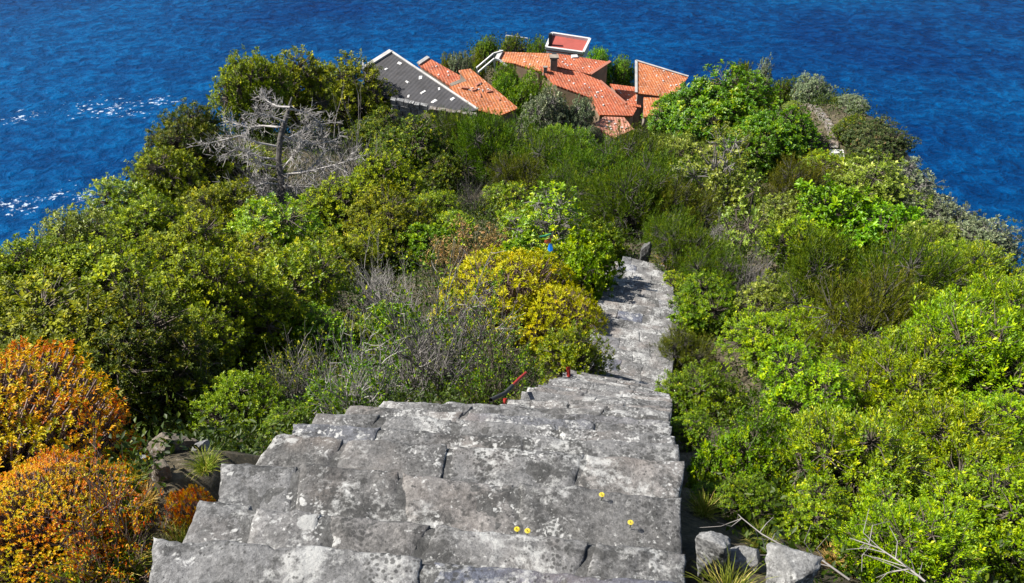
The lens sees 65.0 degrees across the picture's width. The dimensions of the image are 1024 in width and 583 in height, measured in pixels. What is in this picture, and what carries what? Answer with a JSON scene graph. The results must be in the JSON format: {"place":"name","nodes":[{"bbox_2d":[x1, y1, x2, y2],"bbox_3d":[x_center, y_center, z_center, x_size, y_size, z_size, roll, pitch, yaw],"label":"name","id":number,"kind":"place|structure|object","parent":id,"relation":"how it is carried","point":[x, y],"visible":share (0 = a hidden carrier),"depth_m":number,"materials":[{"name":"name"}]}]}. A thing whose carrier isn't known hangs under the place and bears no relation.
{"place":"outdoors","nodes":[
{"label":"outdoors","id":0,"kind":"place"},
{"bbox_2d":[0,0,1023,276],"bbox_3d":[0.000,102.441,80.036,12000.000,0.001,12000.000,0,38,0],"label":"sea","id":1,"kind":"structure","parent":0,"point":[90,90],"depth_m":340.08,"materials":[{"name":"liquid"}]},
{"bbox_2d":[2,50,1023,582],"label":"hillside","id":2,"kind":"structure","parent":0,"point":[692,526],"depth_m":5.57,"materials":[{"name":"soil"}]},
{"bbox_2d":[0,226,88,326],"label":"holm oak","id":3,"kind":"object","parent":2,"relation":"on","point":[18,261],"visible":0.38,"depth_m":12.94,"materials":[{"name":"green plant"}]},
{"bbox_2d":[27,202,121,252],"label":"holm oak","id":4,"kind":"object","parent":2,"relation":"on","point":[66,233],"visible":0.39,"depth_m":16.97,"materials":[{"name":"green plant"}]},
{"bbox_2d":[0,335,149,478],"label":"spurge bush","id":5,"kind":"object","parent":2,"relation":"on","point":[42,404],"visible":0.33,"depth_m":3.94,"materials":[{"name":"orange plant"}]},
{"bbox_2d":[0,444,158,582],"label":"spurge bush","id":6,"kind":"object","parent":2,"relation":"on","point":[31,532],"visible":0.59,"depth_m":2.87,"materials":[{"name":"orange plant"}]},
{"bbox_2d":[0,260,158,395],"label":"holm oak","id":7,"kind":"object","parent":2,"relation":"on","point":[50,318],"visible":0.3,"depth_m":9.80,"materials":[{"name":"green plant"}]},
{"bbox_2d":[13,224,181,312],"bbox_3d":[-6.688,0.198,13.385,2.664,2.225,2.882,4,38,5],"label":"holm oak","id":8,"kind":"object","parent":2,"relation":"on","point":[99,269],"visible":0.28,"depth_m":12.98,"materials":[{"name":"green plant"}]},
{"bbox_2d":[18,409,181,582],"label":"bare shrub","id":9,"kind":"object","parent":2,"relation":"on","point":[114,523],"visible":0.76,"depth_m":2.79,"materials":[{"name":"brown plant"}]},
{"bbox_2d":[76,172,175,219],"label":"holm oak","id":10,"kind":"object","parent":2,"relation":"on","point":[117,193],"visible":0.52,"depth_m":31.03,"materials":[{"name":"green plant"}]},
{"bbox_2d":[91,190,190,267],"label":"holm oak","id":11,"kind":"object","parent":2,"relation":"on","point":[151,212],"visible":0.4,"depth_m":18.45,"materials":[{"name":"green plant"}]},
{"bbox_2d":[66,274,234,437],"bbox_3d":[-4.657,1.021,10.088,2.039,2.283,2.262,-28,46,-31],"label":"holm oak","id":12,"kind":"object","parent":2,"relation":"on","point":[167,364],"visible":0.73,"depth_m":9.71,"materials":[{"name":"green plant"}]},
{"bbox_2d":[122,140,207,206],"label":"holm oak","id":13,"kind":"object","parent":2,"relation":"on","point":[156,162],"visible":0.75,"depth_m":32.35,"materials":[{"name":"green plant"}]},
{"bbox_2d":[119,205,243,279],"bbox_3d":[-7.365,-0.665,18.076,2.637,2.150,2.625,9,39,11],"label":"holm oak","id":14,"kind":"object","parent":2,"relation":"on","point":[196,233],"visible":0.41,"depth_m":17.71,"materials":[{"name":"green plant"}]},
{"bbox_2d":[139,97,233,186],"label":"holm oak","id":15,"kind":"object","parent":2,"relation":"on","point":[184,130],"visible":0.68,"depth_m":36.56,"materials":[{"name":"green plant"}]},
{"bbox_2d":[163,484,216,539],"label":"spurge bush","id":16,"kind":"object","parent":2,"relation":"on","point":[191,503],"visible":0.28,"depth_m":3.01,"materials":[{"name":"orange plant"}]},
{"bbox_2d":[145,298,246,381],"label":"holm oak","id":17,"kind":"object","parent":2,"relation":"on","point":[225,341],"visible":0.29,"depth_m":11.64,"materials":[{"name":"green plant"}]},
{"bbox_2d":[174,176,267,239],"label":"holm oak","id":18,"kind":"object","parent":2,"relation":"on","point":[227,197],"visible":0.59,"depth_m":26.21,"materials":[{"name":"green plant"}]},
{"bbox_2d":[145,235,306,369],"bbox_3d":[-4.713,0.411,12.907,2.034,2.528,2.607,29,47,32],"label":"holm oak","id":19,"kind":"object","parent":2,"relation":"on","point":[193,285],"visible":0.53,"depth_m":12.57,"materials":[{"name":"green plant"}]},
{"bbox_2d":[184,362,291,437],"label":"mastic shrub","id":20,"kind":"object","parent":2,"relation":"on","point":[231,396],"visible":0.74,"depth_m":9.51,"materials":[{"name":"green plant"}]},
{"bbox_2d":[207,141,289,188],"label":"holm oak","id":21,"kind":"object","parent":2,"relation":"on","point":[229,166],"visible":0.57,"depth_m":37.18,"materials":[{"name":"green plant"}]},
{"bbox_2d":[206,43,296,137],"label":"holm oak","id":22,"kind":"object","parent":2,"relation":"on","point":[248,76],"visible":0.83,"depth_m":47.40,"materials":[{"name":"green plant"}]},
{"bbox_2d":[213,225,309,302],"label":"holm oak","id":23,"kind":"object","parent":2,"relation":"on","point":[252,252],"visible":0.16,"depth_m":17.80,"materials":[{"name":"green plant"}]},
{"bbox_2d":[186,86,366,205],"bbox_3d":[-9.030,-5.410,30.787,6.260,4.040,5.265,-13,40,-16],"label":"dead tree","id":24,"kind":"object","parent":2,"relation":"on","point":[278,158],"visible":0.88,"depth_m":30.43,"materials":[{"name":"wood"}]},
{"bbox_2d":[229,283,326,369],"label":"holm oak","id":25,"kind":"object","parent":2,"relation":"on","point":[295,301],"visible":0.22,"depth_m":13.16,"materials":[{"name":"green plant"}]},
{"bbox_2d":[223,192,341,254],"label":"holm oak","id":26,"kind":"object","parent":2,"relation":"on","point":[275,222],"visible":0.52,"depth_m":21.80,"materials":[{"name":"green plant"}]},
{"bbox_2d":[239,315,340,404],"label":"bare shrub","id":27,"kind":"object","parent":2,"relation":"on","point":[304,370],"visible":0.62,"depth_m":10.57,"materials":[{"name":"grey plant"}]},
{"bbox_2d":[247,44,338,133],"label":"holm oak","id":28,"kind":"object","parent":2,"relation":"on","point":[308,77],"visible":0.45,"depth_m":53.55,"materials":[{"name":"green plant"}]},
{"bbox_2d":[244,236,354,319],"bbox_3d":[-4.280,0.031,16.193,2.466,2.383,2.099,-16,41,-20],"label":"holm oak","id":29,"kind":"object","parent":2,"relation":"on","point":[309,287],"visible":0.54,"depth_m":15.76,"materials":[{"name":"green plant"}]},
{"bbox_2d":[270,300,345,365],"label":"mastic shrub","id":30,"kind":"object","parent":2,"relation":"on","point":[331,320],"visible":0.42,"depth_m":13.39,"materials":[{"name":"green plant"}]},
{"bbox_2d":[291,226,379,288],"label":"mastic shrub","id":31,"kind":"object","parent":2,"relation":"on","point":[335,240],"visible":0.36,"depth_m":20.42,"materials":[{"name":"green plant"}]},
{"bbox_2d":[278,65,397,199],"bbox_3d":[-7.353,-4.864,36.746,5.287,9.447,6.416,-8,39,-10],"label":"bare shrub","id":32,"kind":"object","parent":2,"relation":"on","point":[352,167],"visible":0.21,"depth_m":36.67,"materials":[{"name":"grey plant"}]},
{"bbox_2d":[292,172,398,240],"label":"holm oak","id":33,"kind":"object","parent":2,"relation":"on","point":[340,199],"visible":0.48,"depth_m":25.45,"materials":[{"name":"green plant"}]},
{"bbox_2d":[311,48,398,133],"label":"holm oak","id":34,"kind":"object","parent":2,"relation":"on","point":[368,97],"visible":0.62,"depth_m":60.44,"materials":[{"name":"green plant"}]},
{"bbox_2d":[293,297,429,420],"bbox_3d":[-1.633,1.128,8.521,1.288,2.078,1.542,2,38,2],"label":"bare shrub","id":35,"kind":"object","parent":2,"relation":"on","point":[371,384],"visible":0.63,"depth_m":8.49,"materials":[{"name":"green plant"}]},
{"bbox_2d":[338,104,406,154],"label":"holm oak","id":36,"kind":"object","parent":2,"relation":"on","point":[371,125],"visible":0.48,"depth_m":49.23,"materials":[{"name":"green plant"}]},
{"bbox_2d":[341,217,412,278],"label":"holm oak","id":37,"kind":"object","parent":2,"relation":"on","point":[383,243],"visible":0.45,"depth_m":21.88,"materials":[{"name":"green plant"}]},
{"bbox_2d":[345,143,427,209],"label":"holm oak","id":38,"kind":"object","parent":2,"relation":"on","point":[401,175],"visible":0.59,"depth_m":34.80,"materials":[{"name":"green plant"}]},
{"bbox_2d":[338,177,437,267],"bbox_3d":[-3.604,-1.692,23.870,3.130,3.013,3.156,24,44,28],"label":"holm oak","id":39,"kind":"object","parent":2,"relation":"on","point":[397,215],"visible":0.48,"depth_m":23.45,"materials":[{"name":"green plant"}]},
{"bbox_2d":[368,110,460,183],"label":"holm oak","id":40,"kind":"object","parent":2,"relation":"on","point":[420,136],"visible":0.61,"depth_m":42.38,"materials":[{"name":"green plant"}]},
{"bbox_2d":[149,256,685,582],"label":"stone stairway","id":41,"kind":"object","parent":2,"relation":"on","point":[409,492],"visible":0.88,"depth_m":2.99,"materials":[{"name":"stone"}]},
{"bbox_2d":[362,49,477,133],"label":"slate roof house","id":42,"kind":"structure","parent":2,"relation":"on","point":[408,80],"depth_m":62.23,"materials":[{"name":"stone"}]},
{"bbox_2d":[387,222,456,270],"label":"mastic shrub","id":43,"kind":"object","parent":2,"relation":"on","point":[424,233],"visible":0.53,"depth_m":22.33,"materials":[{"name":"green plant"}]},
{"bbox_2d":[334,280,512,397],"bbox_3d":[-1.198,1.172,10.650,1.616,2.936,1.959,26,45,29],"label":"bare shrub","id":44,"kind":"object","parent":2,"relation":"on","point":[437,363],"visible":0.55,"depth_m":10.73,"materials":[{"name":"grey plant"}]},
{"bbox_2d":[327,232,532,397],"bbox_3d":[-1.171,0.950,11.540,2.973,3.837,2.561,-30,47,-33],"label":"bare shrub","id":45,"kind":"object","parent":2,"relation":"on","point":[441,325],"visible":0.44,"depth_m":11.38,"materials":[{"name":"grey plant"}]},
{"bbox_2d":[414,148,470,193],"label":"holm oak","id":46,"kind":"object","parent":2,"relation":"on","point":[448,169],"visible":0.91,"depth_m":41.18,"materials":[{"name":"green plant"}]},
{"bbox_2d":[417,56,516,147],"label":"tiled house","id":47,"kind":"structure","parent":2,"relation":"on","point":[473,87],"depth_m":66.08,"materials":[{"name":"tile"}]},
{"bbox_2d":[429,213,509,278],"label":"dry flower shrub","id":48,"kind":"object","parent":2,"relation":"on","point":[490,236],"visible":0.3,"depth_m":18.79,"materials":[{"name":"brown plant"}]},
{"bbox_2d":[447,101,545,187],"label":"heather shrub","id":49,"kind":"object","parent":2,"relation":"on","point":[484,137],"visible":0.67,"depth_m":42.36,"materials":[{"name":"green plant"}]},
{"bbox_2d":[444,266,554,404],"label":"bare shrub","id":50,"kind":"object","parent":2,"relation":"on","point":[498,380],"visible":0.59,"depth_m":9.31,"materials":[{"name":"green plant"}]},
{"bbox_2d":[473,180,533,218],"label":"mastic shrub","id":51,"kind":"object","parent":2,"relation":"on","point":[514,196],"visible":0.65,"depth_m":31.95,"materials":[{"name":"green plant"}]},
{"bbox_2d":[428,243,587,354],"bbox_3d":[-0.036,0.177,15.820,3.411,2.032,3.271,-19,42,-23],"label":"spurge bush","id":52,"kind":"object","parent":2,"relation":"on","point":[526,279],"visible":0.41,"depth_m":15.60,"materials":[{"name":"yellow plant"}]},
{"bbox_2d":[0,28,1023,582],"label":"undergrowth","id":53,"kind":"object","parent":2,"relation":"on","point":[230,442],"visible":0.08,"depth_m":8.93,"materials":[{"name":"green plant"}]},
{"bbox_2d":[484,149,554,202],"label":"heather shrub","id":54,"kind":"object","parent":2,"relation":"on","point":[524,166],"visible":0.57,"depth_m":36.90,"materials":[{"name":"green plant"}]},
{"bbox_2d":[515,85,577,144],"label":"olive tree","id":55,"kind":"object","parent":2,"relation":"on","point":[545,114],"visible":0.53,"depth_m":61.33,"materials":[{"name":"green plant"}]},
{"bbox_2d":[498,179,598,259],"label":"evergreen tree","id":56,"kind":"object","parent":2,"relation":"on","point":[549,224],"visible":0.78,"depth_m":21.14,"materials":[{"name":"green plant"}]},
{"bbox_2d":[511,123,596,184],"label":"heather shrub","id":57,"kind":"object","parent":2,"relation":"on","point":[544,148],"visible":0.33,"depth_m":38.98,"materials":[{"name":"green plant"}]},
{"bbox_2d":[509,282,609,356],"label":"spurge bush","id":58,"kind":"object","parent":2,"relation":"on","point":[579,311],"visible":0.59,"depth_m":14.83,"materials":[{"name":"yellow plant"}]},
{"bbox_2d":[532,153,593,214],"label":"heather shrub","id":59,"kind":"object","parent":2,"relation":"on","point":[549,176],"visible":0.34,"depth_m":33.95,"materials":[{"name":"green plant"}]},
{"bbox_2d":[495,50,636,124],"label":"chimney house","id":60,"kind":"structure","parent":2,"relation":"on","point":[609,101],"depth_m":70.65,"materials":[{"name":"tile"}]},
{"bbox_2d":[534,317,619,384],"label":"mastic shrub","id":61,"kind":"object","parent":2,"relation":"on","point":[574,354],"visible":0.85,"depth_m":10.95,"materials":[{"name":"green plant"}]},
{"bbox_2d":[545,122,629,189],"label":"heather shrub","id":62,"kind":"object","parent":2,"relation":"on","point":[579,157],"visible":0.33,"depth_m":37.55,"materials":[{"name":"green plant"}]},
{"bbox_2d":[556,226,625,306],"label":"mastic shrub","id":63,"kind":"object","parent":2,"relation":"on","point":[589,265],"visible":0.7,"depth_m":16.77,"materials":[{"name":"green plant"}]},
{"bbox_2d":[580,145,687,243],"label":"heather shrub","id":64,"kind":"object","parent":2,"relation":"on","point":[636,204],"visible":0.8,"depth_m":26.34,"materials":[{"name":"green plant"}]},
{"bbox_2d":[599,118,685,183],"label":"heather shrub","id":65,"kind":"object","parent":2,"relation":"on","point":[630,141],"visible":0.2,"depth_m":39.92,"materials":[{"name":"green plant"}]},
{"bbox_2d":[635,60,688,136],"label":"cliff edge house","id":66,"kind":"structure","parent":2,"relation":"on","point":[652,81],"depth_m":73.92,"materials":[{"name":"tile"}]},
{"bbox_2d":[642,166,727,240],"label":"heather shrub","id":67,"kind":"object","parent":2,"relation":"on","point":[683,192],"visible":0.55,"depth_m":26.10,"materials":[{"name":"green plant"}]},
{"bbox_2d":[650,320,719,381],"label":"heather shrub","id":68,"kind":"object","parent":2,"relation":"on","point":[682,340],"visible":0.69,"depth_m":14.07,"materials":[{"name":"green plant"}]},
{"bbox_2d":[647,215,736,279],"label":"heather shrub","id":69,"kind":"object","parent":2,"relation":"on","point":[669,260],"visible":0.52,"depth_m":18.73,"materials":[{"name":"green plant"}]},
{"bbox_2d":[670,411,716,451],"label":"mastic shrub","id":70,"kind":"object","parent":2,"relation":"on","point":[689,433],"visible":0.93,"depth_m":6.60,"materials":[{"name":"green plant"}]},
{"bbox_2d":[654,349,749,426],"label":"mastic shrub","id":71,"kind":"object","parent":2,"relation":"on","point":[707,399],"visible":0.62,"depth_m":8.83,"materials":[{"name":"green plant"}]},
{"bbox_2d":[667,269,741,339],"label":"mastic shrub","id":72,"kind":"object","parent":2,"relation":"on","point":[710,293],"visible":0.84,"depth_m":16.15,"materials":[{"name":"green plant"}]},
{"bbox_2d":[695,531,730,576],"bbox_3d":[0.674,0.897,2.717,0.116,0.280,0.088,11,46,21],"label":"boulder","id":73,"kind":"object","parent":2,"relation":"on","point":[710,545],"visible":0.94,"depth_m":2.65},
{"bbox_2d":[667,116,759,218],"bbox_3d":[8.506,-4.560,33.530,3.583,4.735,4.186,23,43,26],"label":"evergreen tree","id":74,"kind":"object","parent":2,"relation":"on","point":[715,173],"visible":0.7,"depth_m":32.79,"materials":[{"name":"green plant"}]},
{"bbox_2d":[675,239,754,295],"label":"heather shrub","id":75,"kind":"object","parent":2,"relation":"on","point":[722,263],"visible":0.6,"depth_m":17.79,"materials":[{"name":"green plant"}]},
{"bbox_2d":[670,59,782,147],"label":"evergreen tree","id":76,"kind":"object","parent":2,"relation":"on","point":[721,101],"visible":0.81,"depth_m":52.13,"materials":[{"name":"green plant"}]},
{"bbox_2d":[713,174,776,272],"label":"sapling","id":77,"kind":"object","parent":2,"relation":"on","point":[734,236],"visible":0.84,"depth_m":18.33,"materials":[{"name":"green plant"}]},
{"bbox_2d":[686,385,804,496],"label":"mastic shrub","id":78,"kind":"object","parent":2,"relation":"on","point":[722,452],"visible":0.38,"depth_m":4.77,"materials":[{"name":"green plant"}]},
{"bbox_2d":[710,472,785,531],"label":"mastic shrub","id":79,"kind":"object","parent":2,"relation":"on","point":[759,492],"visible":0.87,"depth_m":4.05,"materials":[{"name":"green plant"}]},
{"bbox_2d":[714,121,787,182],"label":"evergreen tree","id":80,"kind":"object","parent":2,"relation":"on","point":[759,161],"visible":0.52,"depth_m":41.62,"materials":[{"name":"green plant"}]},
{"bbox_2d":[712,303,835,383],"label":"mastic shrub","id":81,"kind":"object","parent":2,"relation":"on","point":[758,332],"visible":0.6,"depth_m":12.91,"materials":[{"name":"green plant"}]},
{"bbox_2d":[732,268,818,320],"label":"mastic shrub","id":82,"kind":"object","parent":2,"relation":"on","point":[755,297],"visible":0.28,"depth_m":15.99,"materials":[{"name":"green plant"}]},
{"bbox_2d":[735,99,829,168],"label":"evergreen tree","id":83,"kind":"object","parent":2,"relation":"on","point":[792,137],"visible":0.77,"depth_m":42.25,"materials":[{"name":"green plant"}]},
{"bbox_2d":[765,542,822,582],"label":"boulder","id":84,"kind":"object","parent":2,"relation":"on","point":[785,564],"visible":0.99,"depth_m":2.57,"materials":[{"name":"stone"}]},
{"bbox_2d":[757,213,840,269],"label":"mastic shrub","id":85,"kind":"object","parent":2,"relation":"on","point":[778,238],"visible":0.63,"depth_m":19.18,"materials":[{"name":"green plant"}]},
{"bbox_2d":[756,145,848,213],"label":"heather shrub","id":86,"kind":"object","parent":2,"relation":"on","point":[806,173],"visible":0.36,"depth_m":32.29,"materials":[{"name":"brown plant"}]},
{"bbox_2d":[757,336,865,433],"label":"mastic shrub","id":87,"kind":"object","parent":2,"relation":"on","point":[810,382],"visible":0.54,"depth_m":8.41,"materials":[{"name":"green plant"}]},
{"bbox_2d":[767,473,855,548],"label":"mastic shrub","id":88,"kind":"object","parent":2,"relation":"on","point":[805,501],"visible":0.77,"depth_m":4.01,"materials":[{"name":"green plant"}]},
{"bbox_2d":[763,216,911,320],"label":"heather shrub","id":89,"kind":"object","parent":2,"relation":"on","point":[833,257],"visible":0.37,"depth_m":14.46,"materials":[{"name":"green plant"}]},
{"bbox_2d":[793,173,898,258],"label":"mastic shrub","id":90,"kind":"object","parent":2,"relation":"on","point":[839,205],"visible":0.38,"depth_m":20.35,"materials":[{"name":"green plant"}]},
{"bbox_2d":[766,399,945,524],"bbox_3d":[1.919,1.062,4.627,1.077,0.815,0.952,-23,44,-27],"label":"shrub","id":91,"kind":"object","parent":2,"relation":"on","point":[841,447],"visible":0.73,"depth_m":4.54,"materials":[{"name":"green plant"}]},
{"bbox_2d":[797,255,945,373],"bbox_3d":[4.982,0.533,10.979,1.930,2.114,2.103,2,38,3],"label":"heather shrub","id":92,"kind":"object","parent":2,"relation":"on","point":[865,314],"visible":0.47,"depth_m":10.78,"materials":[{"name":"green plant"}]},
{"bbox_2d":[816,145,933,219],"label":"mastic shrub","id":93,"kind":"object","parent":2,"relation":"on","point":[882,183],"visible":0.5,"depth_m":31.40,"materials":[{"name":"green plant"}]},
{"bbox_2d":[834,201,926,260],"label":"mastic shrub","id":94,"kind":"object","parent":2,"relation":"on","point":[878,222],"visible":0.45,"depth_m":19.58,"materials":[{"name":"green plant"}]},
{"bbox_2d":[845,123,921,166],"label":"hedge bush","id":95,"kind":"object","parent":2,"relation":"on","point":[899,140],"visible":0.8,"depth_m":41.38,"materials":[{"name":"green plant"}]},
{"bbox_2d":[821,317,973,424],"bbox_3d":[4.167,1.063,8.810,1.806,1.359,1.670,28,46,31],"label":"shrub","id":96,"kind":"object","parent":2,"relation":"on","point":[880,376],"visible":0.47,"depth_m":8.58,"materials":[{"name":"green plant"}]},
{"bbox_2d":[827,470,992,582],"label":"shrub","id":97,"kind":"object","parent":2,"relation":"on","point":[920,543],"visible":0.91,"depth_m":3.63,"materials":[{"name":"green plant"}]},
{"bbox_2d":[848,215,998,302],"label":"heather shrub","id":98,"kind":"object","parent":2,"relation":"on","point":[928,264],"visible":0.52,"depth_m":12.75,"materials":[{"name":"green plant"}]},
{"bbox_2d":[865,282,1023,404],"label":"shrub","id":99,"kind":"object","parent":2,"relation":"on","point":[986,345],"visible":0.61,"depth_m":8.64,"materials":[{"name":"green plant"}]},
{"bbox_2d":[871,382,1023,519],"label":"shrub","id":100,"kind":"object","parent":2,"relation":"on","point":[952,437],"visible":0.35,"depth_m":5.39,"materials":[{"name":"green plant"}]},
{"bbox_2d":[920,192,990,232],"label":"olive tree","id":101,"kind":"object","parent":2,"relation":"on","point":[947,215],"visible":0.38,"depth_m":40.58,"materials":[{"name":"green plant"}]},
{"bbox_2d":[914,436,1023,582],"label":"mastic shrub","id":102,"kind":"object","parent":2,"relation":"on","point":[1010,497],"visible":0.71,"depth_m":4.14,"materials":[{"name":"green plant"}]},
{"bbox_2d":[933,236,1023,298],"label":"heather shrub","id":103,"kind":"object","parent":2,"relation":"on","point":[992,257],"visible":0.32,"depth_m":13.00,"materials":[{"name":"green plant"}]},
{"bbox_2d":[952,214,1023,272],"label":"olive tree","id":104,"kind":"object","parent":2,"relation":"on","point":[994,236],"visible":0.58,"depth_m":17.52,"materials":[{"name":"green plant"}]},
{"bbox_2d":[954,267,1023,336],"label":"bush","id":105,"kind":"object","parent":2,"relation":"on","point":[1007,292],"visible":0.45,"depth_m":11.04,"materials":[{"name":"green plant"}]},
{"bbox_2d":[954,384,1023,452],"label":"mastic shrub","id":106,"kind":"object","parent":2,"relation":"on","point":[1007,407],"visible":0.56,"depth_m":7.75,"materials":[{"name":"green plant"}]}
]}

